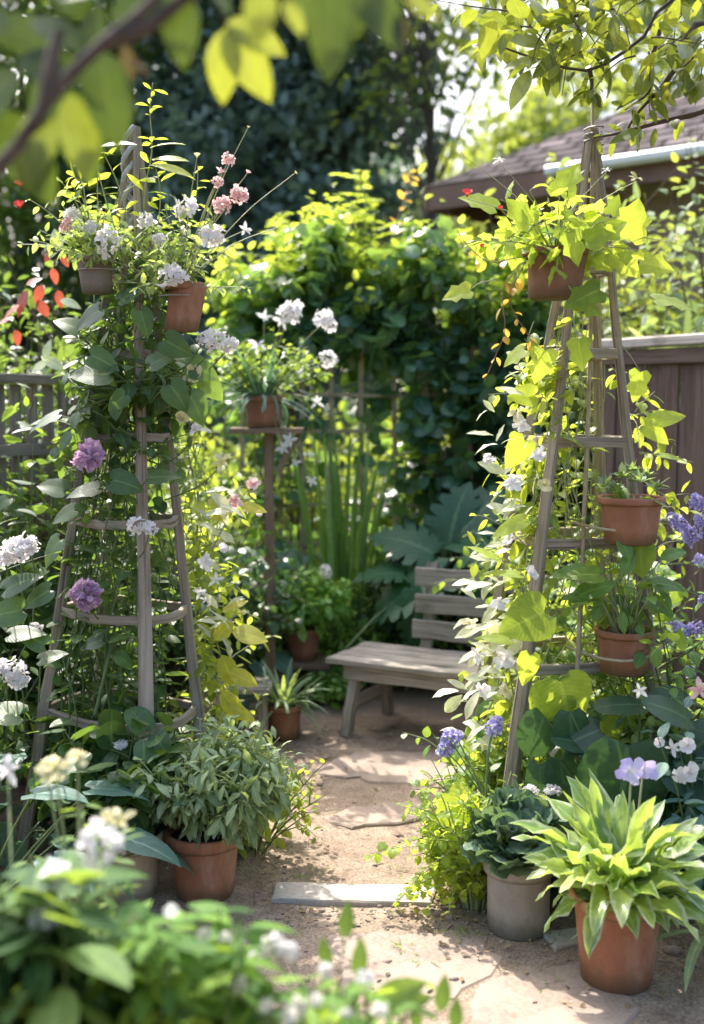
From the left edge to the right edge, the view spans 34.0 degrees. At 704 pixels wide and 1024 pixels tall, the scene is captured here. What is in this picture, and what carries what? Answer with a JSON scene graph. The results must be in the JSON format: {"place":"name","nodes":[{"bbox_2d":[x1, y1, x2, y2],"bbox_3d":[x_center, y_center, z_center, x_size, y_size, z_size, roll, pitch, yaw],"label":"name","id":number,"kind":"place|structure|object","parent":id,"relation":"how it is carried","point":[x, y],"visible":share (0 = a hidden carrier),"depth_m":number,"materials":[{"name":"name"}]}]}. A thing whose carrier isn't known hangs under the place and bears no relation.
{"place":"outdoors","nodes":[
{"label":"outdoors","id":0,"kind":"place"},
{"bbox_2d":[152,546,324,711],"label":"leafy shrub","id":1,"kind":"object","parent":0,"point":[258,669],"visible":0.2,"depth_m":6.23,"materials":[{"name":"green plant"}]},
{"bbox_2d":[0,412,703,1023],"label":"ground","id":2,"kind":"structure","parent":0,"point":[418,708],"depth_m":3.93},
{"bbox_2d":[0,531,85,791],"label":"flowering shrub","id":3,"kind":"object","parent":2,"relation":"on","point":[34,638],"visible":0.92,"depth_m":3.73,"materials":[{"name":"white plant"}]},
{"bbox_2d":[0,373,89,715],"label":"picket railing","id":4,"kind":"object","parent":2,"relation":"on","point":[13,381],"visible":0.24,"depth_m":5.23,"materials":[{"name":"brown wood"}]},
{"bbox_2d":[0,180,135,737],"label":"red leaf shrub","id":5,"kind":"object","parent":2,"relation":"on","point":[51,362],"visible":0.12,"depth_m":5.03,"materials":[{"name":"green plant"}]},
{"bbox_2d":[9,749,145,934],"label":"flowering plant","id":6,"kind":"object","parent":2,"relation":"on","point":[45,767],"visible":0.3,"depth_m":2.26,"materials":[{"name":"beige plant"}]},
{"bbox_2d":[0,754,155,1023],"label":"flowering plant","id":7,"kind":"object","parent":2,"relation":"on","point":[52,956],"visible":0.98,"depth_m":1.75,"materials":[{"name":"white plant"}]},
{"bbox_2d":[0,393,167,784],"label":"leafy shrub","id":8,"kind":"object","parent":2,"relation":"on","point":[43,615],"visible":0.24,"depth_m":4.75,"materials":[{"name":"green plant"}]},
{"bbox_2d":[0,727,188,848],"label":"leafy clump","id":9,"kind":"object","parent":2,"relation":"on","point":[38,835],"visible":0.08,"depth_m":4.08,"materials":[{"name":"green plant"}]},
{"bbox_2d":[0,753,194,901],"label":"broad leaf plant","id":10,"kind":"object","parent":2,"relation":"on","point":[149,844],"visible":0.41,"depth_m":3.48,"materials":[{"name":"green plant"}]},
{"bbox_2d":[10,0,192,469],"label":"evergreen tree","id":11,"kind":"object","parent":2,"relation":"on","point":[64,269],"visible":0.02,"depth_m":19.68,"materials":[{"name":"green plant"}]},
{"bbox_2d":[0,0,204,470],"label":"leafy tree","id":12,"kind":"object","parent":2,"relation":"on","point":[23,221],"visible":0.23,"depth_m":16.76,"materials":[{"name":"green plant"}]},
{"bbox_2d":[0,198,213,702],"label":"glossy shrub","id":13,"kind":"object","parent":2,"relation":"on","point":[65,350],"visible":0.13,"depth_m":5.77,"materials":[{"name":"green plant"}]},
{"bbox_2d":[17,124,205,886],"bbox_3d":[-0.840,-0.062,4.017,0.710,2.555,0.462,3,7,31],"label":"garden obelisk","id":14,"kind":"object","parent":2,"relation":"on","point":[133,164],"visible":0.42,"depth_m":4.01,"materials":[{"name":"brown wood"}]},
{"bbox_2d":[16,167,189,294],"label":"potted plant","id":15,"kind":"object","parent":14,"relation":"hanging from","point":[95,274],"visible":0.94,"depth_m":3.84,"materials":[{"name":"green plant"}]},
{"bbox_2d":[95,126,297,332],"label":"potted plant","id":16,"kind":"object","parent":14,"relation":"hanging from","point":[181,289],"visible":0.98,"depth_m":3.75,"materials":[{"name":"green plant"}]},
{"bbox_2d":[15,706,220,905],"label":"potted plant","id":17,"kind":"object","parent":2,"relation":"on","point":[112,756],"visible":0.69,"depth_m":3.68,"materials":[{"name":"green plant"}]},
{"bbox_2d":[29,83,239,850],"bbox_3d":[-0.791,-0.117,3.989,0.651,2.664,0.820,-2,6,-20],"label":"climbing vine","id":18,"kind":"object","parent":2,"relation":"on","point":[101,370],"visible":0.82,"depth_m":3.92,"materials":[{"name":"green plant"}]},
{"bbox_2d":[9,488,318,717],"bbox_3d":[-1.047,0.409,5.786,1.775,1.273,1.352,0,6,0],"label":"leafy shrub","id":19,"kind":"object","parent":2,"relation":"on","point":[176,650],"visible":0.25,"depth_m":5.69,"materials":[{"name":"green plant"}]},
{"bbox_2d":[25,309,302,668],"bbox_3d":[-1.261,-0.127,6.807,1.966,2.140,1.831,0,6,0],"label":"glossy shrub","id":20,"kind":"object","parent":2,"relation":"on","point":[214,481],"visible":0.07,"depth_m":6.71,"materials":[{"name":"green plant"}]},
{"bbox_2d":[7,402,352,589],"bbox_3d":[-1.300,-0.162,8.599,2.625,1.865,2.019,0,6,0],"label":"sunlit shrub","id":21,"kind":"object","parent":2,"relation":"on","point":[209,445],"visible":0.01,"depth_m":8.59,"materials":[{"name":"green plant"}]},
{"bbox_2d":[77,900,299,1023],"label":"flowering plant","id":22,"kind":"object","parent":2,"relation":"on","point":[176,977],"visible":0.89,"depth_m":1.80,"materials":[{"name":"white plant"}]},
{"bbox_2d":[46,0,340,497],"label":"evergreen tree","id":23,"kind":"object","parent":2,"relation":"on","point":[175,67],"visible":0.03,"depth_m":17.44,"materials":[{"name":"green plant"}]},
{"bbox_2d":[0,0,439,206],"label":"tree","id":24,"kind":"object","parent":2,"relation":"on","point":[77,128],"visible":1,"depth_m":1.53,"materials":[{"name":"green plant"}]},
{"bbox_2d":[130,712,309,903],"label":"potted plant","id":25,"kind":"object","parent":2,"relation":"on","point":[220,807],"visible":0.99,"depth_m":3.62,"materials":[{"name":"green plant"}]},
{"bbox_2d":[162,440,280,760],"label":"climbing vine","id":26,"kind":"object","parent":2,"relation":"on","point":[223,510],"visible":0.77,"depth_m":4.20,"materials":[{"name":"green plant"}]},
{"bbox_2d":[214,677,272,742],"bbox_3d":[-0.515,0.941,5.461,0.280,0.271,0.280,0,6,0],"label":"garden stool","id":27,"kind":"object","parent":2,"relation":"on","point":[260,714],"visible":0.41,"depth_m":5.36,"materials":[{"name":"grey wood"}]},
{"bbox_2d":[213,620,287,668],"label":"leafy shrub","id":28,"kind":"object","parent":2,"relation":"on","point":[285,645],"visible":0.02,"depth_m":6.65,"materials":[{"name":"green plant"}]},
{"bbox_2d":[229,427,303,677],"bbox_3d":[-0.424,0.307,5.808,0.360,1.463,0.204,0,6,0],"label":"plant stand","id":29,"kind":"object","parent":2,"relation":"on","point":[268,433],"visible":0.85,"depth_m":5.75,"materials":[{"name":"brown wood"}]},
{"bbox_2d":[198,299,338,486],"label":"potted plant","id":30,"kind":"object","parent":29,"relation":"on","point":[263,403],"visible":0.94,"depth_m":5.63,"materials":[{"name":"green plant"}]},
{"bbox_2d":[230,535,313,676],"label":"leafy shrub","id":31,"kind":"object","parent":2,"relation":"on","point":[262,653],"visible":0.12,"depth_m":6.35,"materials":[{"name":"green plant"}]},
{"bbox_2d":[220,736,324,858],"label":"leafy clump","id":32,"kind":"object","parent":2,"relation":"on","point":[278,825],"visible":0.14,"depth_m":4.03,"materials":[{"name":"green plant"}]},
{"bbox_2d":[73,173,483,454],"bbox_3d":[-0.310,-5.387,31.567,15.212,8.715,6.288,0,6,0],"label":"leafy tree","id":33,"kind":"object","parent":2,"relation":"on","point":[345,435],"depth_m":31.44,"materials":[{"name":"green plant"}]},
{"bbox_2d":[96,0,475,508],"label":"evergreen tree","id":34,"kind":"object","parent":2,"relation":"on","point":[306,142],"visible":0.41,"depth_m":15.49,"materials":[{"name":"green plant"}]},
{"bbox_2d":[244,656,331,740],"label":"potted plant","id":35,"kind":"object","parent":2,"relation":"on","point":[285,707],"visible":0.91,"depth_m":5.42,"materials":[{"name":"green plant"}]},
{"bbox_2d":[275,654,330,685],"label":"wooden block","id":36,"kind":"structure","parent":2,"relation":"on","point":[319,663],"depth_m":6.14,"materials":[{"name":"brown wood"}]},
{"bbox_2d":[255,564,361,661],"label":"potted plant","id":37,"kind":"object","parent":36,"relation":"on","point":[302,645],"visible":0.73,"depth_m":6.14,"materials":[{"name":"green plant"}]},
{"bbox_2d":[168,390,441,569],"bbox_3d":[-0.293,-0.204,9.225,2.279,1.826,1.979,-2,6,-23],"label":"sunlit shrub","id":38,"kind":"object","parent":2,"relation":"on","point":[383,521],"visible":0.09,"depth_m":9.04,"materials":[{"name":"green plant"}]},
{"bbox_2d":[214,930,437,1023],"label":"flowering plant","id":39,"kind":"object","parent":2,"relation":"on","point":[310,1010],"visible":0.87,"depth_m":1.82,"materials":[{"name":"white plant"}]},
{"bbox_2d":[301,663,362,709],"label":"leafy shrub","id":40,"kind":"object","parent":2,"relation":"on","point":[333,680],"visible":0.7,"depth_m":6.01,"materials":[{"name":"green plant"}]},
{"bbox_2d":[282,411,393,674],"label":"reed clump","id":41,"kind":"object","parent":2,"relation":"on","point":[333,537],"visible":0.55,"depth_m":6.55,"materials":[{"name":"green plant"}]},
{"bbox_2d":[271,882,435,906],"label":"stone slab","id":42,"kind":"structure","parent":2,"relation":"on","point":[331,894],"depth_m":3.71,"materials":[{"name":"grey stone"}]},
{"bbox_2d":[322,802,421,829],"bbox_3d":[0.092,1.186,4.463,0.420,0.034,0.227,-2,6,-15],"label":"flagstone","id":43,"kind":"object","parent":2,"relation":"on","point":[383,814],"visible":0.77,"depth_m":4.43,"materials":[{"name":"stone"}]},
{"bbox_2d":[310,379,448,554],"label":"sunlit shrub","id":44,"kind":"object","parent":2,"relation":"on","point":[341,405],"visible":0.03,"depth_m":9.44,"materials":[{"name":"green plant"}]},
{"bbox_2d":[232,285,528,643],"bbox_3d":[0.179,-0.230,7.051,1.844,2.292,0.063,0,6,0],"label":"trellis","id":45,"kind":"object","parent":2,"relation":"on","point":[331,395],"visible":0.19,"depth_m":7.02,"materials":[{"name":"brown wood"}]},
{"bbox_2d":[301,751,471,786],"bbox_3d":[0.191,1.131,5.029,0.831,0.033,0.479,0,6,0],"label":"flagstone","id":46,"kind":"object","parent":2,"relation":"on","point":[391,767],"visible":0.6,"depth_m":5.02,"materials":[{"name":"stone"}]},
{"bbox_2d":[312,583,463,687],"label":"leafy shrub","id":47,"kind":"object","parent":2,"relation":"on","point":[342,643],"visible":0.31,"depth_m":6.36,"materials":[{"name":"green plant"}]},
{"bbox_2d":[318,900,462,1023],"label":"flowering plant","id":48,"kind":"object","parent":2,"relation":"on","point":[408,989],"visible":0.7,"depth_m":1.94,"materials":[{"name":"green plant"}]},
{"bbox_2d":[203,182,584,651],"bbox_3d":[0.283,-0.482,7.169,2.530,2.969,1.242,0,6,0],"label":"climbing hedge","id":49,"kind":"object","parent":2,"relation":"on","point":[376,316],"visible":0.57,"depth_m":6.81,"materials":[{"name":"green plant"}]},
{"bbox_2d":[260,166,418,289],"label":"feathery shrub","id":50,"kind":"object","parent":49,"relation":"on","point":[354,215],"visible":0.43,"depth_m":7.14,"materials":[{"name":"yellow plant"}]},
{"bbox_2d":[330,930,503,1000],"bbox_3d":[0.185,1.301,3.286,0.511,0.034,0.409,0,6,0],"label":"flagstone","id":51,"kind":"object","parent":2,"relation":"on","point":[474,970],"visible":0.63,"depth_m":3.31,"materials":[{"name":"stone"}]},
{"bbox_2d":[296,0,577,328],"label":"leafy tree","id":52,"kind":"object","parent":2,"relation":"on","point":[426,96],"visible":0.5,"depth_m":14.33,"materials":[{"name":"green plant"}]},
{"bbox_2d":[362,715,534,916],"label":"herb clump","id":53,"kind":"object","parent":2,"relation":"on","point":[446,821],"visible":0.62,"depth_m":3.60,"materials":[{"name":"green plant"}]},
{"bbox_2d":[378,137,521,389],"bbox_3d":[2.094,-2.783,17.423,3.878,5.466,3.287,-1,6,-13],"label":"leafy tree","id":54,"kind":"object","parent":2,"relation":"on","point":[476,230],"visible":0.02,"depth_m":16.63,"materials":[{"name":"green plant"}]},
{"bbox_2d":[344,482,558,690],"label":"philodendron","id":55,"kind":"object","parent":2,"relation":"on","point":[452,522],"visible":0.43,"depth_m":6.26,"materials":[{"name":"green plant"}]},
{"bbox_2d":[346,504,590,653],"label":"leafy shrub","id":56,"kind":"object","parent":2,"relation":"on","point":[377,589],"visible":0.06,"depth_m":6.48,"materials":[{"name":"green plant"}]},
{"bbox_2d":[253,724,690,1014],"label":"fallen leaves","id":57,"kind":"object","parent":2,"relation":"on","point":[627,1005],"visible":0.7,"depth_m":3.56,"materials":[{"name":"brown plant"}]},
{"bbox_2d":[401,726,551,808],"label":"leafy clump","id":58,"kind":"object","parent":2,"relation":"on","point":[479,774],"visible":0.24,"depth_m":4.04,"materials":[{"name":"green plant"}]},
{"bbox_2d":[253,725,700,1019],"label":"gravel","id":59,"kind":"structure","parent":2,"relation":"on","point":[672,949],"depth_m":3.59,"materials":[{"name":"beige gravel"}]},
{"bbox_2d":[371,392,593,563],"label":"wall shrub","id":60,"kind":"object","parent":2,"relation":"on","point":[377,485],"depth_m":7.60,"materials":[{"name":"green plant"}]},
{"bbox_2d":[325,562,666,736],"bbox_3d":[0.683,0.691,5.412,1.545,0.794,0.617,3,6,27],"label":"garden bench","id":61,"kind":"object","parent":2,"relation":"on","point":[386,666],"visible":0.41,"depth_m":5.61,"materials":[{"name":"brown wood"}]},
{"bbox_2d":[370,24,633,244],"bbox_3d":[3.503,-5.092,23.575,8.280,8.871,6.625,0,6,0],"label":"leafy tree","id":62,"kind":"object","parent":2,"relation":"on","point":[522,133],"visible":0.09,"depth_m":22.41,"materials":[{"name":"green plant"}]},
{"bbox_2d":[460,780,572,941],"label":"potted plant","id":63,"kind":"object","parent":2,"relation":"on","point":[516,911],"visible":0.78,"depth_m":3.41,"materials":[{"name":"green plant"}]},
{"bbox_2d":[471,961,639,1023],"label":"flagstone","id":64,"kind":"object","parent":2,"relation":"on","point":[505,999],"visible":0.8,"depth_m":3.06,"materials":[{"name":"stone"}]},
{"bbox_2d":[439,677,678,828],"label":"leafy clump","id":65,"kind":"object","parent":2,"relation":"on","point":[481,733],"visible":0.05,"depth_m":4.20,"materials":[{"name":"green plant"}]},
{"bbox_2d":[542,927,577,952],"bbox_3d":[0.643,1.283,3.420,0.131,0.043,0.111,-2,6,-15],"label":"flagstone","id":66,"kind":"object","parent":2,"relation":"on","point":[568,941],"visible":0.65,"depth_m":3.41,"materials":[{"name":"grey stone"}]},
{"bbox_2d":[418,132,703,605],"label":"wall shrub","id":67,"kind":"object","parent":2,"relation":"on","point":[651,277],"visible":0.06,"depth_m":7.01,"materials":[{"name":"green plant"}]},
{"bbox_2d":[457,87,666,786],"bbox_3d":[0.757,-0.128,4.068,0.677,2.676,0.720,-1,6,-10],"label":"garden obelisk","id":68,"kind":"object","parent":2,"relation":"on","point":[540,543],"visible":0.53,"depth_m":3.96,"materials":[{"name":"brown wood"}]},
{"bbox_2d":[442,149,695,402],"bbox_3d":[0.728,-0.762,3.768,0.860,0.808,0.539,0,6,0],"label":"potted plant","id":69,"kind":"object","parent":68,"relation":"hanging from","point":[558,270],"visible":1,"depth_m":3.71,"materials":[{"name":"green plant"}]},
{"bbox_2d":[550,540,686,676],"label":"potted plant","id":70,"kind":"object","parent":68,"relation":"on","point":[619,640],"visible":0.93,"depth_m":3.83,"materials":[{"name":"green plant"}]},
{"bbox_2d":[588,461,667,545],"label":"potted plant","id":71,"kind":"object","parent":68,"relation":"on","point":[630,519],"visible":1,"depth_m":3.80,"materials":[{"name":"green plant"}]},
{"bbox_2d":[424,91,703,481],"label":"house","id":72,"kind":"structure","parent":2,"relation":"on","point":[530,167],"depth_m":9.26,"materials":[{"name":"wood"}]},
{"bbox_2d":[426,0,703,157],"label":"tree","id":73,"kind":"object","parent":2,"relation":"on","point":[682,58],"visible":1,"depth_m":3.56,"materials":[{"name":"green plant"}]},
{"bbox_2d":[432,284,698,800],"bbox_3d":[0.721,0.210,4.047,0.920,2.011,0.891,2,6,21],"label":"climbing vine","id":74,"kind":"object","parent":2,"relation":"on","point":[524,617],"visible":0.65,"depth_m":3.94,"materials":[{"name":"green plant"}]},
{"bbox_2d":[432,513,703,751],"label":"leafy shrub","id":75,"kind":"object","parent":2,"relation":"on","point":[436,588],"visible":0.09,"depth_m":5.11,"materials":[{"name":"green plant"}]},
{"bbox_2d":[497,492,703,760],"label":"flowering shrub","id":76,"kind":"object","parent":2,"relation":"on","point":[678,636],"visible":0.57,"depth_m":3.91,"materials":[{"name":"green plant"}]},
{"bbox_2d":[505,0,703,146],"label":"leafy tree","id":77,"kind":"object","parent":2,"relation":"on","point":[661,66],"visible":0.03,"depth_m":24.37,"materials":[{"name":"green plant"}]},
{"bbox_2d":[507,122,703,470],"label":"bush","id":78,"kind":"object","parent":2,"relation":"on","point":[647,321],"visible":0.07,"depth_m":6.52,"materials":[{"name":"green plant"}]},
{"bbox_2d":[510,757,703,994],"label":"potted plant","id":79,"kind":"object","parent":2,"relation":"on","point":[608,863],"visible":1,"depth_m":3.10,"materials":[{"name":"green plant"}]},
{"bbox_2d":[516,685,703,824],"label":"broad leaf plant","id":80,"kind":"object","parent":2,"relation":"on","point":[577,732],"visible":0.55,"depth_m":3.65,"materials":[{"name":"green plant"}]},
{"bbox_2d":[548,804,674,911],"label":"leafy clump","id":81,"kind":"object","parent":2,"relation":"on","point":[554,892],"visible":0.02,"depth_m":3.58,"materials":[{"name":"green plant"}]},
{"bbox_2d":[549,664,703,870],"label":"leafy clump","id":82,"kind":"object","parent":2,"relation":"on","point":[668,809],"visible":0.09,"depth_m":3.66,"materials":[{"name":"green plant"}]},
{"bbox_2d":[573,869,703,991],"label":"strap leaf plant","id":83,"kind":"object","parent":2,"relation":"on","point":[695,948],"visible":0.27,"depth_m":3.09,"materials":[{"name":"green plant"}]},
{"bbox_2d":[602,333,703,721],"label":"board fence","id":84,"kind":"object","parent":2,"relation":"on","point":[666,367],"visible":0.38,"depth_m":5.67,"materials":[{"name":"brown wood"}]},
{"bbox_2d":[615,676,703,890],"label":"flowering shrub","id":85,"kind":"object","parent":2,"relation":"on","point":[691,770],"visible":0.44,"depth_m":3.39,"materials":[{"name":"white plant"}]},
{"bbox_2d":[0,0,703,401],"label":"sky","id":86,"kind":"structure","parent":0,"point":[504,106],"materials":[{"name":"white"}]},
{"bbox_2d":[324,154,481,480],"bbox_3d":[1.050,-3.632,21.760,3.781,6.314,3.614,0,6,0],"label":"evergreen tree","id":87,"kind":"object","parent":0,"point":[399,165],"depth_m":21.30,"materials":[{"name":"green plant"}]},
{"bbox_2d":[551,298,703,665],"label":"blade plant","id":88,"kind":"object","parent":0,"point":[686,323],"visible":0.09,"depth_m":6.18,"materials":[{"name":"green plant"}]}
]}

